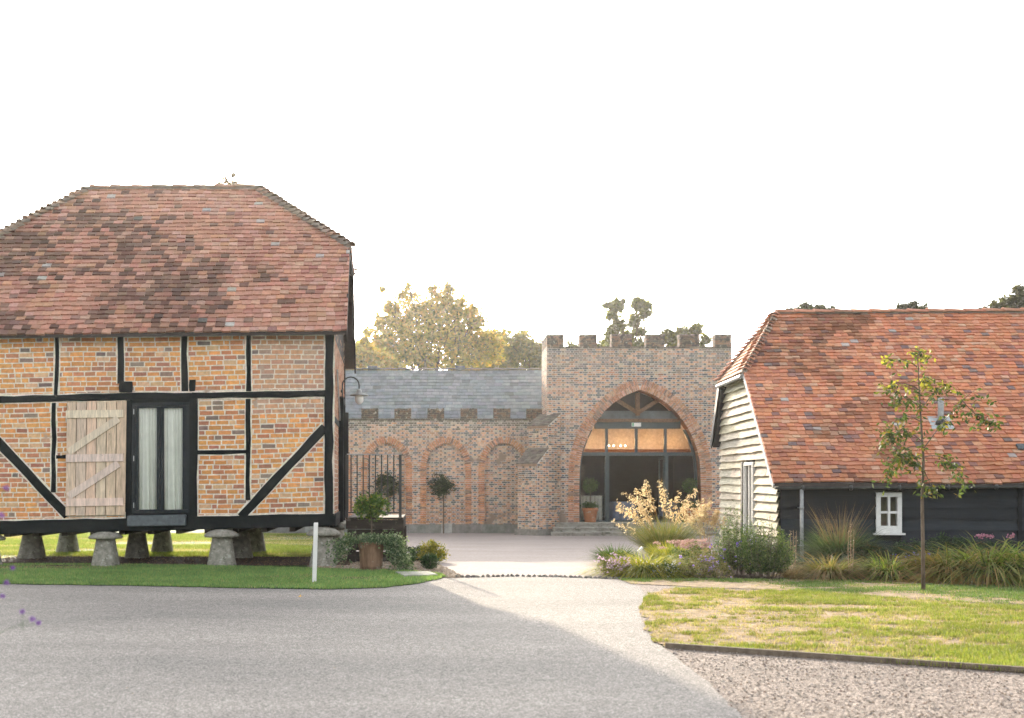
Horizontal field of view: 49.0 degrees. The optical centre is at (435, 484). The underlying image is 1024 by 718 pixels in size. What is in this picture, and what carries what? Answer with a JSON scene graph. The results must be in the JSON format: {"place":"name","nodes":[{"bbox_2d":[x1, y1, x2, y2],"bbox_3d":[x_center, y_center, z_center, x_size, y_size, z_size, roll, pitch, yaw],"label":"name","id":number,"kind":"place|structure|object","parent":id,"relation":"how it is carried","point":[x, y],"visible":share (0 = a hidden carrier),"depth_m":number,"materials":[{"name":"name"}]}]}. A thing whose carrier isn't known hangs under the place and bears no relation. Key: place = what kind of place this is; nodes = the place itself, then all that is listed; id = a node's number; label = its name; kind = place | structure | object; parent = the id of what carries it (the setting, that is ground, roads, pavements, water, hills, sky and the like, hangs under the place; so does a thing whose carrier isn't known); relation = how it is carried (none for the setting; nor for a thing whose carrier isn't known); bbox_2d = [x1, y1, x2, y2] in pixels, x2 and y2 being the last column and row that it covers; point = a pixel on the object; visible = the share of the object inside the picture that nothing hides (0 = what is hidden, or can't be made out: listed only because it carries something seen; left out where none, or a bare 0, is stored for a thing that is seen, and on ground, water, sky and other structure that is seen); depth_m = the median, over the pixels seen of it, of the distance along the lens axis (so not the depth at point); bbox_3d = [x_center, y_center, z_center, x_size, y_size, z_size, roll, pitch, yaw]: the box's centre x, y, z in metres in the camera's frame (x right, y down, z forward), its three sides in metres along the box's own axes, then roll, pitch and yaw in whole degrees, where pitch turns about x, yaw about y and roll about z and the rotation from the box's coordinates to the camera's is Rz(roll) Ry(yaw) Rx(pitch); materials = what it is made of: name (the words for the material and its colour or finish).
{"place":"outdoors","nodes":[
{"label":"outdoors","id":0,"kind":"place"},
{"bbox_2d":[0,532,345,557],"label":"grass","id":1,"kind":"structure","parent":0,"point":[294,547],"depth_m":31.59,"materials":[{"name":"green plant"}]},
{"bbox_2d":[2,556,350,565],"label":"soil under barn","id":2,"kind":"structure","parent":0,"point":[138,559],"depth_m":24.65,"materials":[{"name":"brown soil"}]},
{"bbox_2d":[0,535,5,564],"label":"staddle stone","id":3,"kind":"object","parent":2,"relation":"on","point":[2,538],"visible":0.91,"depth_m":22.79,"materials":[{"name":"grey stone"}]},
{"bbox_2d":[17,534,45,558],"bbox_3d":[-9.234,1.357,25.643,0.744,0.730,0.694,0,0,-4],"label":"staddle stone","id":4,"kind":"object","parent":2,"relation":"on","point":[31,546],"visible":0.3,"depth_m":25.43,"materials":[{"name":"grey stone"}]},
{"bbox_2d":[0,183,358,536],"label":"timber framed barn","id":5,"kind":"structure","parent":4,"relation":"on","point":[179,358],"depth_m":22.93,"materials":[{"name":"brick"}]},
{"bbox_2d":[127,402,189,526],"bbox_3d":[-5.626,-0.406,22.839,1.241,2.533,0.305,0,0,-3],"label":"window","id":6,"kind":"structure","parent":5,"relation":"in","point":[160,431],"depth_m":22.90,"materials":[{"name":"paint"}]},
{"bbox_2d":[338,396,348,521],"bbox_3d":[-2.164,-0.568,26.175,0.208,2.868,1.254,0,0,0],"label":"door","id":7,"kind":"structure","parent":5,"relation":"in","point":[343,429],"depth_m":25.55,"materials":[{"name":"black wood"}]},
{"bbox_2d":[341,376,368,403],"bbox_3d":[-1.920,-2.237,26.853,0.663,0.706,0.453,0,0,-24],"label":"wall lamp","id":8,"kind":"object","parent":5,"relation":"attached to","point":[359,395],"visible":0.97,"depth_m":26.85,"materials":[{"name":"white metal"}]},
{"bbox_2d":[88,531,122,566],"bbox_3d":[-6.726,1.320,22.860,0.652,0.737,0.694,0,0,3],"label":"staddle stone","id":9,"kind":"object","parent":2,"relation":"on","point":[105,553],"visible":0.88,"depth_m":22.64,"materials":[{"name":"grey stone"}]},
{"bbox_2d":[124,531,149,557],"bbox_3d":[-6.853,1.337,25.747,0.669,0.772,0.694,0,0,-3],"label":"staddle stone","id":10,"kind":"object","parent":2,"relation":"on","point":[137,546],"visible":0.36,"depth_m":25.53,"materials":[{"name":"grey stone"}]},
{"bbox_2d":[204,529,239,565],"bbox_3d":[-4.375,1.300,22.963,0.714,0.779,0.694,0,0,0],"label":"staddle stone","id":11,"kind":"object","parent":2,"relation":"on","point":[221,552],"visible":0.91,"depth_m":22.74,"materials":[{"name":"grey stone"}]},
{"bbox_2d":[227,528,255,557],"bbox_3d":[-4.501,1.318,25.850,0.712,0.814,0.694,0,0,3],"label":"staddle stone","id":12,"kind":"object","parent":2,"relation":"on","point":[242,546],"visible":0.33,"depth_m":25.63,"materials":[{"name":"grey stone"}]},
{"bbox_2d":[306,527,340,565],"bbox_3d":[-2.304,1.283,23.053,0.704,0.816,0.694,0,0,0],"label":"staddle stone","id":13,"kind":"object","parent":2,"relation":"on","point":[325,534],"visible":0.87,"depth_m":22.82,"materials":[{"name":"grey stone"}]},
{"bbox_2d":[330,524,344,556],"bbox_3d":[-2.430,1.301,25.940,0.701,0.850,0.694,0,0,-4],"label":"staddle stone","id":14,"kind":"object","parent":2,"relation":"on","point":[339,527],"visible":0.18,"depth_m":25.73,"materials":[{"name":"grey stone"}]},
{"bbox_2d":[0,562,446,588],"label":"verge lawn","id":15,"kind":"structure","parent":0,"point":[226,579],"depth_m":18.75,"materials":[{"name":"green plant"}]},
{"bbox_2d":[312,523,317,581],"bbox_3d":[-1.998,1.155,18.629,0.094,1.029,0.066,0,0,0],"label":"marker post","id":16,"kind":"object","parent":15,"relation":"on","point":[315,543],"visible":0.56,"depth_m":18.60,"materials":[{"name":"white paint"}]},
{"bbox_2d":[396,571,437,576],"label":"paving slab","id":17,"kind":"structure","parent":15,"relation":"on","point":[412,573],"depth_m":20.01,"materials":[{"name":"stone"}]},
{"bbox_2d":[0,576,742,717],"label":"road","id":18,"kind":"structure","parent":0,"point":[555,647],"depth_m":10.79,"materials":[{"name":"grey asphalt"}]},
{"bbox_2d":[0,485,40,631],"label":"verbena plant","id":19,"kind":"object","parent":18,"relation":"on","point":[8,583],"visible":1,"depth_m":5.10,"materials":[{"name":"purple plant"}]},
{"bbox_2d":[1,529,1012,647],"bbox_3d":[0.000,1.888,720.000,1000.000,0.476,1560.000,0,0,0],"label":"ground","id":20,"kind":"structure","parent":0,"point":[202,531],"depth_m":23.24,"materials":[{"name":"green plant"}]},
{"bbox_2d":[56,533,79,552],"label":"staddle stone","id":21,"kind":"object","parent":20,"relation":"on","point":[67,543],"visible":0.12,"depth_m":28.32,"materials":[{"name":"grey stone"}]},
{"bbox_2d":[151,531,172,552],"bbox_3d":[-6.979,1.354,28.645,0.652,0.807,0.694,0,0,2],"label":"staddle stone","id":22,"kind":"object","parent":20,"relation":"on","point":[162,541],"visible":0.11,"depth_m":28.42,"materials":[{"name":"grey stone"}]},
{"bbox_2d":[217,171,245,184],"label":"broadleaf tree","id":23,"kind":"object","parent":20,"relation":"on","point":[233,175],"visible":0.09,"depth_m":49.90,"materials":[{"name":"green plant"}]},
{"bbox_2d":[249,528,265,552],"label":"staddle stone","id":24,"kind":"object","parent":20,"relation":"on","point":[257,540],"visible":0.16,"depth_m":28.53,"materials":[{"name":"grey stone"}]},
{"bbox_2d":[346,514,406,561],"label":"timber platform","id":25,"kind":"structure","parent":20,"relation":"on","point":[389,521],"depth_m":24.20,"materials":[{"name":"brown wood"}]},
{"bbox_2d":[345,454,401,516],"bbox_3d":[-1.336,0.030,24.290,1.219,1.379,0.060,0,0,0],"label":"iron railing","id":26,"kind":"object","parent":25,"relation":"on","point":[400,486],"visible":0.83,"depth_m":24.28,"materials":[{"name":"grey metal"}]},
{"bbox_2d":[355,335,405,367],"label":"broadleaf tree","id":27,"kind":"object","parent":20,"relation":"on","point":[367,355],"visible":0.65,"depth_m":77.17,"materials":[{"name":"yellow plant"}]},
{"bbox_2d":[307,552,464,577],"bbox_3d":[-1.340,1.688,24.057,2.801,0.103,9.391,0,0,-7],"label":"mulch bed","id":28,"kind":"object","parent":20,"relation":"on","point":[448,575],"visible":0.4,"depth_m":22.35,"materials":[{"name":"beige gravel"}]},
{"bbox_2d":[323,491,416,570],"bbox_3d":[-1.242,0.907,21.430,1.794,1.554,0.900,0,0,0],"label":"potted bay tree","id":29,"kind":"object","parent":28,"relation":"on","point":[371,545],"visible":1,"depth_m":21.27,"materials":[{"name":"green plant"}]},
{"bbox_2d":[398,546,416,563],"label":"clipped shrub","id":30,"kind":"object","parent":28,"relation":"on","point":[412,557],"visible":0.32,"depth_m":23.43,"materials":[{"name":"green plant"}]},
{"bbox_2d":[408,545,424,559],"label":"clipped shrub","id":31,"kind":"object","parent":28,"relation":"on","point":[415,551],"visible":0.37,"depth_m":24.83,"materials":[{"name":"green plant"}]},
{"bbox_2d":[418,552,439,568],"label":"clipped shrub","id":32,"kind":"object","parent":28,"relation":"on","point":[430,560],"visible":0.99,"depth_m":21.85,"materials":[{"name":"green plant"}]},
{"bbox_2d":[416,539,450,560],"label":"golden shrub","id":33,"kind":"object","parent":28,"relation":"on","point":[432,547],"visible":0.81,"depth_m":24.28,"materials":[{"name":"yellow plant"}]},
{"bbox_2d":[263,366,541,532],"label":"brick arcade wing","id":34,"kind":"structure","parent":20,"relation":"on","point":[466,429],"depth_m":44.31,"materials":[{"name":"brown brick"}]},
{"bbox_2d":[361,280,509,367],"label":"broadleaf tree","id":35,"kind":"object","parent":20,"relation":"on","point":[422,326],"visible":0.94,"depth_m":83.19,"materials":[{"name":"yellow plant"}]},
{"bbox_2d":[473,322,544,367],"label":"broadleaf tree","id":36,"kind":"object","parent":20,"relation":"on","point":[523,349],"visible":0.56,"depth_m":88.88,"materials":[{"name":"green plant"}]},
{"bbox_2d":[565,340,604,346],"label":"broadleaf tree","id":37,"kind":"object","parent":20,"relation":"on","point":[573,344],"visible":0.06,"depth_m":79.73,"materials":[{"name":"green plant"}]},
{"bbox_2d":[515,334,731,535],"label":"brick gatehouse","id":38,"kind":"object","parent":20,"relation":"on","point":[618,417],"visible":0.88,"depth_m":42.40,"materials":[{"name":"brown brick"}]},
{"bbox_2d":[604,457,604,519],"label":"door","id":39,"kind":"structure","parent":38,"relation":"in","point":[604,457],"depth_m":43.91,"materials":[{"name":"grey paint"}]},
{"bbox_2d":[609,502,639,519],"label":"draped table","id":40,"kind":"object","parent":38,"relation":"in","point":[614,514],"visible":0.54,"depth_m":43.53,"materials":[{"name":"blue fabric"}]},
{"bbox_2d":[659,456,664,519],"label":"door","id":41,"kind":"structure","parent":38,"relation":"in","point":[663,457],"depth_m":43.02,"materials":[{"name":"grey paint"}]},
{"bbox_2d":[657,502,680,519],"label":"draped table","id":42,"kind":"object","parent":38,"relation":"in","point":[672,506],"visible":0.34,"depth_m":43.66,"materials":[{"name":"blue fabric"}]},
{"bbox_2d":[601,294,653,346],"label":"broadleaf tree","id":43,"kind":"object","parent":20,"relation":"on","point":[641,307],"visible":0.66,"depth_m":75.83,"materials":[{"name":"green plant"}]},
{"bbox_2d":[660,322,711,346],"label":"broadleaf tree","id":44,"kind":"object","parent":20,"relation":"on","point":[671,337],"visible":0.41,"depth_m":79.76,"materials":[{"name":"green plant"}]},
{"bbox_2d":[785,301,837,309],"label":"conifer tree","id":45,"kind":"object","parent":20,"relation":"on","point":[806,305],"visible":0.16,"depth_m":59.88,"materials":[{"name":"green plant"}]},
{"bbox_2d":[710,308,1023,562],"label":"weatherboarded barn","id":46,"kind":"structure","parent":20,"relation":"on","point":[800,411],"depth_m":25.20,"materials":[{"name":"red tile"}]},
{"bbox_2d":[740,462,755,543],"bbox_3d":[7.383,0.435,26.416,0.110,1.930,1.070,0,0,2],"label":"gable window","id":47,"kind":"structure","parent":46,"relation":"in","point":[745,467],"depth_m":26.69,"materials":[{"name":"white paint"}]},
{"bbox_2d":[873,492,905,534],"bbox_3d":[9.642,0.606,24.037,1.338,1.458,0.714,0,0,0],"label":"window","id":48,"kind":"structure","parent":46,"relation":"in","point":[888,509],"depth_m":23.75,"materials":[{"name":"white paint"}]},
{"bbox_2d":[896,300,927,309],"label":"conifer tree","id":49,"kind":"object","parent":20,"relation":"on","point":[911,305],"visible":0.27,"depth_m":59.90,"materials":[{"name":"green plant"}]},
{"bbox_2d":[976,282,1023,308],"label":"broadleaf tree","id":50,"kind":"object","parent":20,"relation":"on","point":[1012,300],"visible":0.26,"depth_m":61.70,"materials":[{"name":"green plant"}]},
{"bbox_2d":[0,0,1023,367],"label":"sky","id":51,"kind":"structure","parent":0,"point":[724,165],"materials":[{"name":"white"}]},
{"bbox_2d":[346,533,723,577],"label":"courtyard","id":52,"kind":"structure","parent":0,"point":[484,554],"depth_m":29.18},
{"bbox_2d":[339,520,345,547],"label":"staddle stone","id":53,"kind":"object","parent":52,"relation":"on","point":[341,535],"visible":0.09,"depth_m":28.65,"materials":[{"name":"grey stone"}]},
{"bbox_2d":[370,471,402,529],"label":"wall shrub","id":54,"kind":"object","parent":52,"relation":"on","point":[390,482],"visible":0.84,"depth_m":43.87,"materials":[{"name":"green plant"}]},
{"bbox_2d":[426,471,457,532],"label":"wall shrub","id":55,"kind":"object","parent":52,"relation":"on","point":[444,487],"visible":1,"depth_m":43.83,"materials":[{"name":"green plant"}]},
{"bbox_2d":[456,574,626,578],"bbox_3d":[1.869,1.632,19.741,3.022,0.068,0.528,0,0,9],"label":"cobble strip","id":56,"kind":"object","parent":52,"relation":"on","point":[534,575],"visible":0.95,"depth_m":19.78,"materials":[{"name":"grey stone"}]},
{"bbox_2d":[550,522,720,535],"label":"entrance steps","id":57,"kind":"structure","parent":52,"relation":"on","point":[586,529],"depth_m":41.52,"materials":[{"name":"stone"}]},
{"bbox_2d":[580,478,601,521],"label":"potted topiary","id":58,"kind":"object","parent":57,"relation":"on","point":[590,510],"visible":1,"depth_m":42.29,"materials":[{"name":"plant"}]},
{"bbox_2d":[679,478,700,521],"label":"potted topiary","id":59,"kind":"object","parent":57,"relation":"on","point":[690,489],"visible":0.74,"depth_m":42.35,"materials":[{"name":"plant"}]},
{"bbox_2d":[578,541,644,562],"bbox_3d":[3.821,1.450,23.756,1.812,0.489,1.896,0,0,0],"label":"grass mound","id":60,"kind":"object","parent":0,"point":[606,552],"depth_m":23.61,"materials":[{"name":"green plant"}]},
{"bbox_2d":[611,479,716,557],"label":"giant oat grass","id":61,"kind":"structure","parent":0,"point":[656,535],"depth_m":26.08,"materials":[{"name":"beige plant"}]},
{"bbox_2d":[685,497,727,545],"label":"giant oat grass","id":62,"kind":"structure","parent":0,"point":[713,521],"depth_m":27.96,"materials":[{"name":"beige plant"}]},
{"bbox_2d":[597,559,920,579],"bbox_3d":[10.076,1.686,22.664,13.447,0.099,9.268,0,0,10],"label":"flower bed","id":63,"kind":"object","parent":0,"point":[743,576],"visible":0.17,"depth_m":19.84,"materials":[{"name":"soil"}]},
{"bbox_2d":[594,549,636,575],"bbox_3d":[3.203,1.420,19.904,0.765,0.532,0.885,0,0,0],"label":"aster plant","id":64,"kind":"object","parent":63,"relation":"on","point":[607,563],"visible":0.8,"depth_m":19.94,"materials":[{"name":"purple plant"}]},
{"bbox_2d":[569,547,718,578],"bbox_3d":[3.825,1.576,20.157,3.204,0.918,3.373,0,0,0],"label":"grass mound","id":65,"kind":"object","parent":63,"relation":"on","point":[637,568],"depth_m":19.82,"materials":[{"name":"green plant"}]},
{"bbox_2d":[631,537,698,564],"bbox_3d":[4.835,1.358,22.901,1.833,0.652,1.856,0,0,-37],"label":"grass mound","id":66,"kind":"object","parent":63,"relation":"on","point":[664,551],"depth_m":22.66,"materials":[{"name":"green plant"}]},
{"bbox_2d":[642,559,693,577],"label":"daisy plant","id":67,"kind":"object","parent":63,"relation":"on","point":[668,565],"visible":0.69,"depth_m":19.60,"materials":[{"name":"green plant"}]},
{"bbox_2d":[654,538,719,566],"bbox_3d":[4.842,1.363,21.596,0.881,0.668,1.032,0,0,-42],"label":"sedum plant","id":68,"kind":"object","parent":63,"relation":"on","point":[689,545],"visible":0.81,"depth_m":21.45,"materials":[{"name":"pink plant"}]},
{"bbox_2d":[676,546,750,577],"bbox_3d":[4.879,1.388,19.768,1.316,0.596,0.915,0,0,0],"label":"cranesbill plant","id":69,"kind":"object","parent":63,"relation":"on","point":[709,568],"visible":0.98,"depth_m":19.64,"materials":[{"name":"green plant"}]},
{"bbox_2d":[703,501,757,574],"bbox_3d":[5.303,0.957,20.222,1.180,1.354,0.783,0,0,0],"label":"rosemary bush","id":70,"kind":"object","parent":63,"relation":"on","point":[728,556],"visible":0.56,"depth_m":20.16,"materials":[{"name":"green plant"}]},
{"bbox_2d":[732,517,795,577],"bbox_3d":[5.777,1.083,19.646,1.101,1.100,0.819,0,0,0],"label":"rosemary bush","id":71,"kind":"object","parent":63,"relation":"on","point":[760,563],"visible":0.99,"depth_m":19.53,"materials":[{"name":"green plant"}]},
{"bbox_2d":[772,567,814,578],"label":"dry grass tuft","id":72,"kind":"object","parent":63,"relation":"on","point":[789,575],"visible":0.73,"depth_m":19.39,"materials":[{"name":"brown plant"}]},
{"bbox_2d":[789,530,797,572],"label":"dry stalks","id":73,"kind":"object","parent":63,"relation":"on","point":[792,547],"visible":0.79,"depth_m":19.80,"materials":[{"name":"brown plant"}]},
{"bbox_2d":[794,554,860,570],"bbox_3d":[7.184,1.484,20.443,1.279,0.414,0.470,0,0,-9],"label":"leafy shrub","id":74,"kind":"object","parent":63,"relation":"on","point":[802,560],"visible":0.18,"depth_m":20.44,"materials":[{"name":"green plant"}]},
{"bbox_2d":[762,550,896,581],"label":"arching grass","id":75,"kind":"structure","parent":63,"relation":"on","point":[824,570],"depth_m":19.22,"materials":[{"name":"green plant"}]},
{"bbox_2d":[785,504,915,566],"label":"tall silver grass","id":76,"kind":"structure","parent":63,"relation":"on","point":[826,546],"depth_m":21.21,"materials":[{"name":"plant"}]},
{"bbox_2d":[847,524,855,576],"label":"dry stalks","id":77,"kind":"object","parent":63,"relation":"on","point":[850,552],"visible":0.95,"depth_m":19.14,"materials":[{"name":"brown plant"}]},
{"bbox_2d":[842,538,898,566],"bbox_3d":[8.102,1.347,20.921,1.099,0.695,0.619,0,0,0],"label":"leafy shrub","id":78,"kind":"object","parent":63,"relation":"on","point":[869,554],"visible":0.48,"depth_m":20.85,"materials":[{"name":"green plant"}]},
{"bbox_2d":[833,549,945,583],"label":"arching grass","id":79,"kind":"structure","parent":63,"relation":"on","point":[880,568],"depth_m":19.06,"materials":[{"name":"green plant"}]},
{"bbox_2d":[885,537,933,562],"bbox_3d":[8.884,1.348,21.004,1.098,0.695,0.764,0,0,0],"label":"leafy shrub","id":80,"kind":"object","parent":63,"relation":"on","point":[910,549],"visible":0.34,"depth_m":20.95,"materials":[{"name":"green plant"}]},
{"bbox_2d":[863,541,1022,586],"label":"arching grass","id":81,"kind":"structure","parent":63,"relation":"on","point":[933,563],"depth_m":18.62,"materials":[{"name":"green plant"}]},
{"bbox_2d":[880,530,1023,588],"bbox_3d":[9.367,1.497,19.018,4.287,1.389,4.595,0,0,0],"label":"arching grass","id":82,"kind":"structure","parent":63,"relation":"on","point":[997,568],"depth_m":18.39,"materials":[{"name":"green plant"}]},
{"bbox_2d":[904,531,1023,561],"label":"leafy shrub","id":83,"kind":"object","parent":63,"relation":"on","point":[955,542],"visible":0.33,"depth_m":21.45,"materials":[{"name":"green plant"}]},
{"bbox_2d":[964,533,1016,553],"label":"sedum plant","id":84,"kind":"object","parent":63,"relation":"on","point":[980,535],"visible":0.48,"depth_m":20.54,"materials":[{"name":"pink plant"}]},
{"bbox_2d":[618,579,1019,644],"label":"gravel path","id":85,"kind":"structure","parent":0,"point":[647,588],"depth_m":17.58,"materials":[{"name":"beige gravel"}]},
{"bbox_2d":[618,577,1023,603],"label":"lawn strip","id":86,"kind":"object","parent":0,"point":[727,584],"visible":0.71,"depth_m":17.83,"materials":[{"name":"green plant"}]},
{"bbox_2d":[871,346,1006,589],"bbox_3d":[7.605,-0.224,17.133,1.966,3.848,1.249,0,0,0],"label":"young tree","id":87,"kind":"object","parent":86,"relation":"on","point":[891,439],"visible":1,"depth_m":17.17,"materials":[{"name":"green plant"}]},
{"bbox_2d":[638,586,1023,671],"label":"lawn","id":88,"kind":"structure","parent":0,"point":[707,613],"depth_m":13.01,"materials":[{"name":"green plant"}]},
{"bbox_2d":[665,642,1023,672],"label":"lawn edging","id":89,"kind":"object","parent":88,"relation":"on","point":[811,655],"visible":0.67,"depth_m":10.46,"materials":[{"name":"brown wood"}]},
{"bbox_2d":[664,647,1023,717],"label":"gravel","id":90,"kind":"structure","parent":0,"point":[851,678],"depth_m":9.01,"materials":[{"name":"beige gravel"}]}
]}

